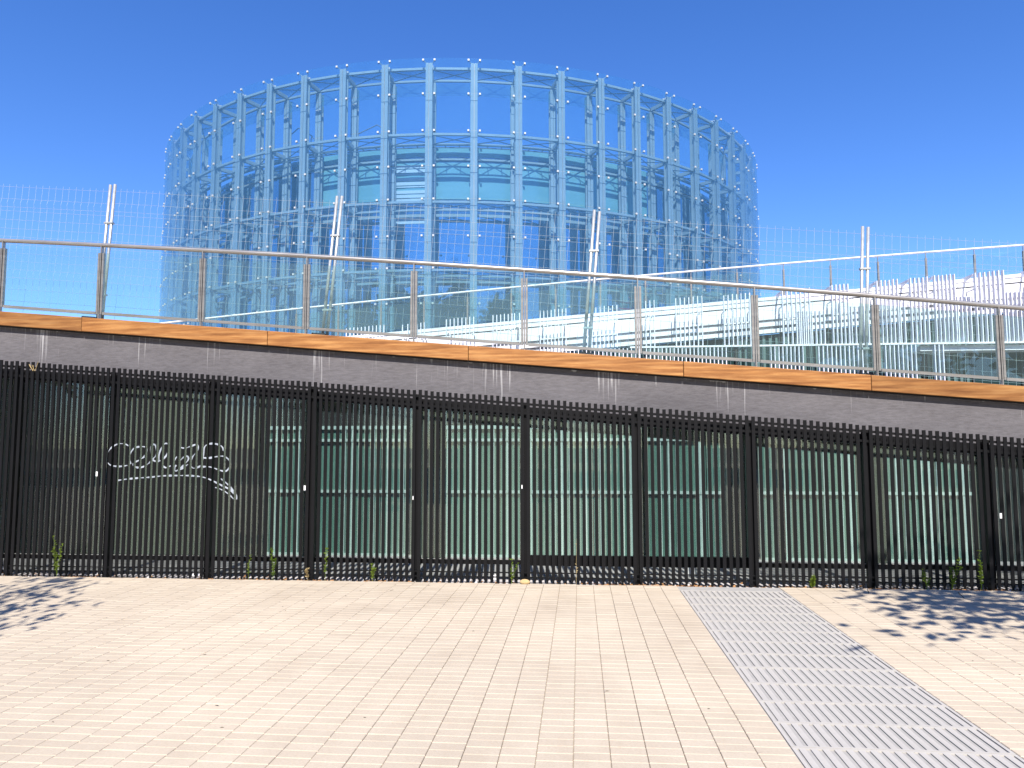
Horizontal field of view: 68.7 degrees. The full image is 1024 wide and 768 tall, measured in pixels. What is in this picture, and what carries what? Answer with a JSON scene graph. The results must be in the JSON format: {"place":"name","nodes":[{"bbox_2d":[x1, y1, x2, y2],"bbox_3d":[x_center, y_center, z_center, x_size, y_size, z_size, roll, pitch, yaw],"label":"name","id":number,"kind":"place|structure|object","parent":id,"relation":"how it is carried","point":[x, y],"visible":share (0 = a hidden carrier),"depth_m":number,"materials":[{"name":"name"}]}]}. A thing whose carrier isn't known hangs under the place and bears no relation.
{"place":"outdoors","nodes":[
{"label":"outdoors","id":0,"kind":"place"},
{"bbox_2d":[349,124,380,151],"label":"hooked lamp","id":1,"kind":"object","parent":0,"point":[368,129],"visible":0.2,"depth_m":43.71,"materials":[{"name":"blue metal"}]},
{"bbox_2d":[0,576,1023,767],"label":"pavement","id":2,"kind":"structure","parent":0,"point":[346,674],"depth_m":5.42,"materials":[{"name":"tile"}]},
{"bbox_2d":[510,559,517,582],"bbox_3d":[0.023,2.241,8.947,0.128,0.310,0.079,-3,-5,28],"label":"weed plant","id":3,"kind":"object","parent":2,"relation":"on","point":[511,573],"visible":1,"depth_m":8.96,"materials":[{"name":"green plant"}]},
{"bbox_2d":[520,579,529,583],"bbox_3d":[0.156,2.362,8.939,0.126,0.068,0.079,-1,-5,5],"label":"stone","id":4,"kind":"object","parent":2,"relation":"on","point":[524,581],"visible":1,"depth_m":8.91,"materials":[{"name":"beige stone"}]},
{"bbox_2d":[809,575,815,587],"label":"weed plant","id":5,"kind":"object","parent":2,"relation":"on","point":[812,581],"visible":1,"depth_m":8.61,"materials":[{"name":"green plant"}]},
{"bbox_2d":[677,587,1023,767],"bbox_3d":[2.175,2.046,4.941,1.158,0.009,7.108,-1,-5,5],"label":"drain grating","id":6,"kind":"object","parent":2,"relation":"in","point":[1000,753],"visible":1,"depth_m":4.91,"materials":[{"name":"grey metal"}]},
{"bbox_2d":[0,0,1023,334],"label":"sky","id":7,"kind":"structure","parent":0,"point":[892,118],"materials":[{"name":"blue"}]},
{"bbox_2d":[1,558,1023,590],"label":"gravel strip","id":8,"kind":"object","parent":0,"point":[575,581],"visible":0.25,"depth_m":9.77,"materials":[{"name":"grey gravel"}]},
{"bbox_2d":[51,535,62,576],"bbox_3d":[-5.773,2.187,9.500,0.149,0.526,0.077,-1,-5,5],"label":"weed plant","id":9,"kind":"object","parent":8,"relation":"on","point":[56,565],"visible":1,"depth_m":9.51,"materials":[{"name":"green plant"}]},
{"bbox_2d":[270,548,276,579],"bbox_3d":[-2.949,2.221,9.245,0.098,0.409,0.077,-1,-5,5],"label":"weed plant","id":10,"kind":"object","parent":8,"relation":"on","point":[273,566],"visible":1,"depth_m":9.25,"materials":[{"name":"green plant"}]},
{"bbox_2d":[304,568,308,580],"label":"weed plant","id":11,"kind":"object","parent":8,"relation":"on","point":[306,571],"visible":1,"depth_m":9.20,"materials":[{"name":"plant"}]},
{"bbox_2d":[324,547,328,571],"bbox_3d":[-2.284,2.209,9.189,0.065,0.419,0.070,-2,-5,24],"label":"weed plant","id":12,"kind":"object","parent":8,"relation":"on","point":[326,548],"visible":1,"depth_m":9.20,"materials":[{"name":"green plant"}]},
{"bbox_2d":[370,563,375,580],"bbox_3d":[-1.689,2.293,9.107,0.086,0.238,0.071,-1,-5,5],"label":"weed plant","id":13,"kind":"object","parent":8,"relation":"on","point":[372,572],"visible":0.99,"depth_m":9.11,"materials":[{"name":"green plant"}]},
{"bbox_2d":[1,571,1018,590],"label":"leaf litter","id":14,"kind":"object","parent":8,"relation":"on","point":[695,585],"visible":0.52,"depth_m":8.99,"materials":[{"name":"brown plant"}]},
{"bbox_2d":[0,360,1023,590],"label":"slat fence","id":15,"kind":"object","parent":8,"relation":"on","point":[989,528],"visible":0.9,"depth_m":9.22,"materials":[{"name":"black metal"}]},
{"bbox_2d":[13,563,1023,590],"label":"gravel stones","id":16,"kind":"object","parent":8,"relation":"on","point":[520,570],"visible":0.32,"depth_m":9.53,"materials":[{"name":"grey gravel"}]},
{"bbox_2d":[688,568,696,573],"bbox_3d":[2.301,2.386,9.593,0.120,0.150,0.036,-1,-16,5],"label":"paper scrap","id":17,"kind":"object","parent":8,"relation":"on","point":[689,571],"visible":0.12,"depth_m":9.59,"materials":[{"name":"white paper"}]},
{"bbox_2d":[921,569,930,589],"bbox_3d":[4.725,2.226,8.559,0.110,0.261,0.085,-1,-5,5],"label":"weed plant","id":18,"kind":"object","parent":8,"relation":"on","point":[925,577],"visible":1,"depth_m":8.56,"materials":[{"name":"green plant"}]},
{"bbox_2d":[949,558,962,589],"bbox_3d":[5.059,2.163,8.531,0.167,0.382,0.082,-1,-5,5],"label":"weed plant","id":19,"kind":"object","parent":8,"relation":"on","point":[953,580],"visible":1,"depth_m":8.53,"materials":[{"name":"green plant"}]},
{"bbox_2d":[978,550,983,590],"bbox_3d":[5.333,2.123,8.533,0.077,0.461,0.075,1,-5,-16],"label":"weed plant","id":20,"kind":"object","parent":8,"relation":"on","point":[980,571],"visible":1,"depth_m":8.53,"materials":[{"name":"green plant"}]},
{"bbox_2d":[267,554,1023,564],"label":"courtyard floor","id":21,"kind":"structure","parent":0,"point":[1001,562],"depth_m":15.91,"materials":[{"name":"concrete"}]},
{"bbox_2d":[267,398,1023,562],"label":"courtyard screen","id":22,"kind":"object","parent":21,"relation":"on","point":[624,496],"visible":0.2,"depth_m":16.62,"materials":[{"name":"green glass"}]},
{"bbox_2d":[346,270,1023,385],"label":"white ramp building","id":23,"kind":"structure","parent":0,"point":[845,353],"depth_m":20.36,"materials":[{"name":"paint"}]},
{"bbox_2d":[567,351,597,354],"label":"window","id":24,"kind":"structure","parent":23,"relation":"in","point":[596,352],"depth_m":21.17,"materials":[{"name":"glass"}]},
{"bbox_2d":[161,244,1023,335],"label":"ramp railing","id":25,"kind":"object","parent":23,"relation":"on","point":[783,275],"visible":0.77,"depth_m":21.02,"materials":[{"name":"white metal"}]},
{"bbox_2d":[601,347,642,357],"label":"window","id":26,"kind":"structure","parent":23,"relation":"in","point":[612,353],"depth_m":21.09,"materials":[{"name":"glass"}]},
{"bbox_2d":[647,342,688,361],"bbox_3d":[4.349,1.496,20.798,1.190,5.366,0.030,-1,-5,5],"label":"window","id":27,"kind":"structure","parent":23,"relation":"in","point":[669,344],"depth_m":20.98,"materials":[{"name":"glass"}]},
{"bbox_2d":[691,338,734,364],"bbox_3d":[5.594,1.437,20.692,1.190,5.463,0.030,-1,-5,5],"label":"window","id":28,"kind":"structure","parent":23,"relation":"in","point":[718,341],"depth_m":20.87,"materials":[{"name":"glass"}]},
{"bbox_2d":[737,334,780,367],"bbox_3d":[6.839,1.378,20.585,1.190,5.559,0.030,-1,-5,5],"label":"window","id":29,"kind":"structure","parent":23,"relation":"in","point":[773,335],"depth_m":20.77,"materials":[{"name":"glass"}]},
{"bbox_2d":[783,330,826,371],"bbox_3d":[8.084,1.319,20.478,1.190,5.655,0.030,-1,-5,5],"label":"window","id":30,"kind":"structure","parent":23,"relation":"in","point":[794,333],"depth_m":20.64,"materials":[{"name":"glass"}]},
{"bbox_2d":[829,326,874,373],"bbox_3d":[9.329,1.260,20.372,1.190,5.751,0.030,-1,-5,5],"label":"window","id":31,"kind":"structure","parent":23,"relation":"in","point":[870,365],"depth_m":20.55,"materials":[{"name":"glass"}]},
{"bbox_2d":[879,322,922,378],"bbox_3d":[10.574,1.201,20.265,1.190,5.848,0.030,-1,-5,5],"label":"window","id":32,"kind":"structure","parent":23,"relation":"in","point":[907,323],"depth_m":20.43,"materials":[{"name":"glass"}]},
{"bbox_2d":[925,317,971,381],"bbox_3d":[11.819,1.142,20.158,1.190,5.944,0.030,-1,-5,5],"label":"window","id":33,"kind":"structure","parent":23,"relation":"in","point":[931,354],"depth_m":20.29,"materials":[{"name":"glass"}]},
{"bbox_2d":[972,313,1020,385],"bbox_3d":[13.064,1.083,20.051,1.190,6.040,0.030,-1,-5,5],"label":"window","id":34,"kind":"structure","parent":23,"relation":"in","point":[1012,363],"depth_m":20.18,"materials":[{"name":"glass"}]},
{"label":"ground","id":35,"kind":"structure","parent":0,"visible":0},
{"bbox_2d":[159,58,760,352],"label":"glass tower","id":36,"kind":"structure","parent":35,"relation":"on","point":[513,179],"depth_m":41.57,"materials":[{"name":"blue glass"}]},
{"bbox_2d":[617,297,655,309],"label":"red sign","id":37,"kind":"object","parent":36,"relation":"attached to","point":[632,306],"visible":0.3,"depth_m":42.28,"materials":[{"name":"paint"}]},
{"bbox_2d":[0,311,1023,570],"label":"ramp building","id":38,"kind":"structure","parent":35,"relation":"on","point":[932,405],"depth_m":9.73,"materials":[{"name":"concrete"}]},
{"bbox_2d":[0,184,114,316],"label":"fence panel","id":39,"kind":"object","parent":38,"relation":"on","point":[107,222],"visible":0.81,"depth_m":10.82,"materials":[{"name":"metal"}]},
{"bbox_2d":[0,238,1023,384],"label":"glass railing","id":40,"kind":"object","parent":38,"relation":"on","point":[876,348],"visible":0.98,"depth_m":9.68,"materials":[{"name":"silver metal"}]},
{"bbox_2d":[587,211,870,373],"bbox_3d":[2.838,-1.184,9.922,3.693,2.355,0.056,-1,-5,5],"label":"fence panel","id":41,"kind":"object","parent":38,"relation":"on","point":[862,268],"visible":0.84,"depth_m":9.91,"materials":[{"name":"metal"}]},
{"bbox_2d":[864,227,1023,385],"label":"fence panel","id":42,"kind":"object","parent":38,"relation":"on","point":[867,290],"visible":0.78,"depth_m":9.68,"materials":[{"name":"metal"}]},
{"bbox_3d":[-2.593,-0.610,10.360,0.220,0.110,0.600,4,-4,5],"label":"fence foot","id":43,"kind":"object","parent":38,"relation":"on","visible":0},
{"bbox_2d":[101,184,340,332],"bbox_3d":[-4.139,-1.741,10.595,3.483,2.333,0.056,-1,-5,5],"label":"fence panel","id":44,"kind":"object","parent":43,"relation":"on","point":[332,235],"visible":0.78,"depth_m":10.60,"materials":[{"name":"metal"}]},
{"bbox_3d":[0.994,-0.331,10.015,0.220,0.110,0.600,4,-4,5],"label":"fence foot","id":45,"kind":"object","parent":38,"relation":"on","visible":0},
{"bbox_2d":[326,196,598,352],"bbox_3d":[-0.707,-1.478,10.265,3.776,2.360,0.056,-1,-5,5],"label":"fence panel","id":46,"kind":"object","parent":45,"relation":"on","point":[591,251],"visible":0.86,"depth_m":10.26,"materials":[{"name":"metal"}]}
]}

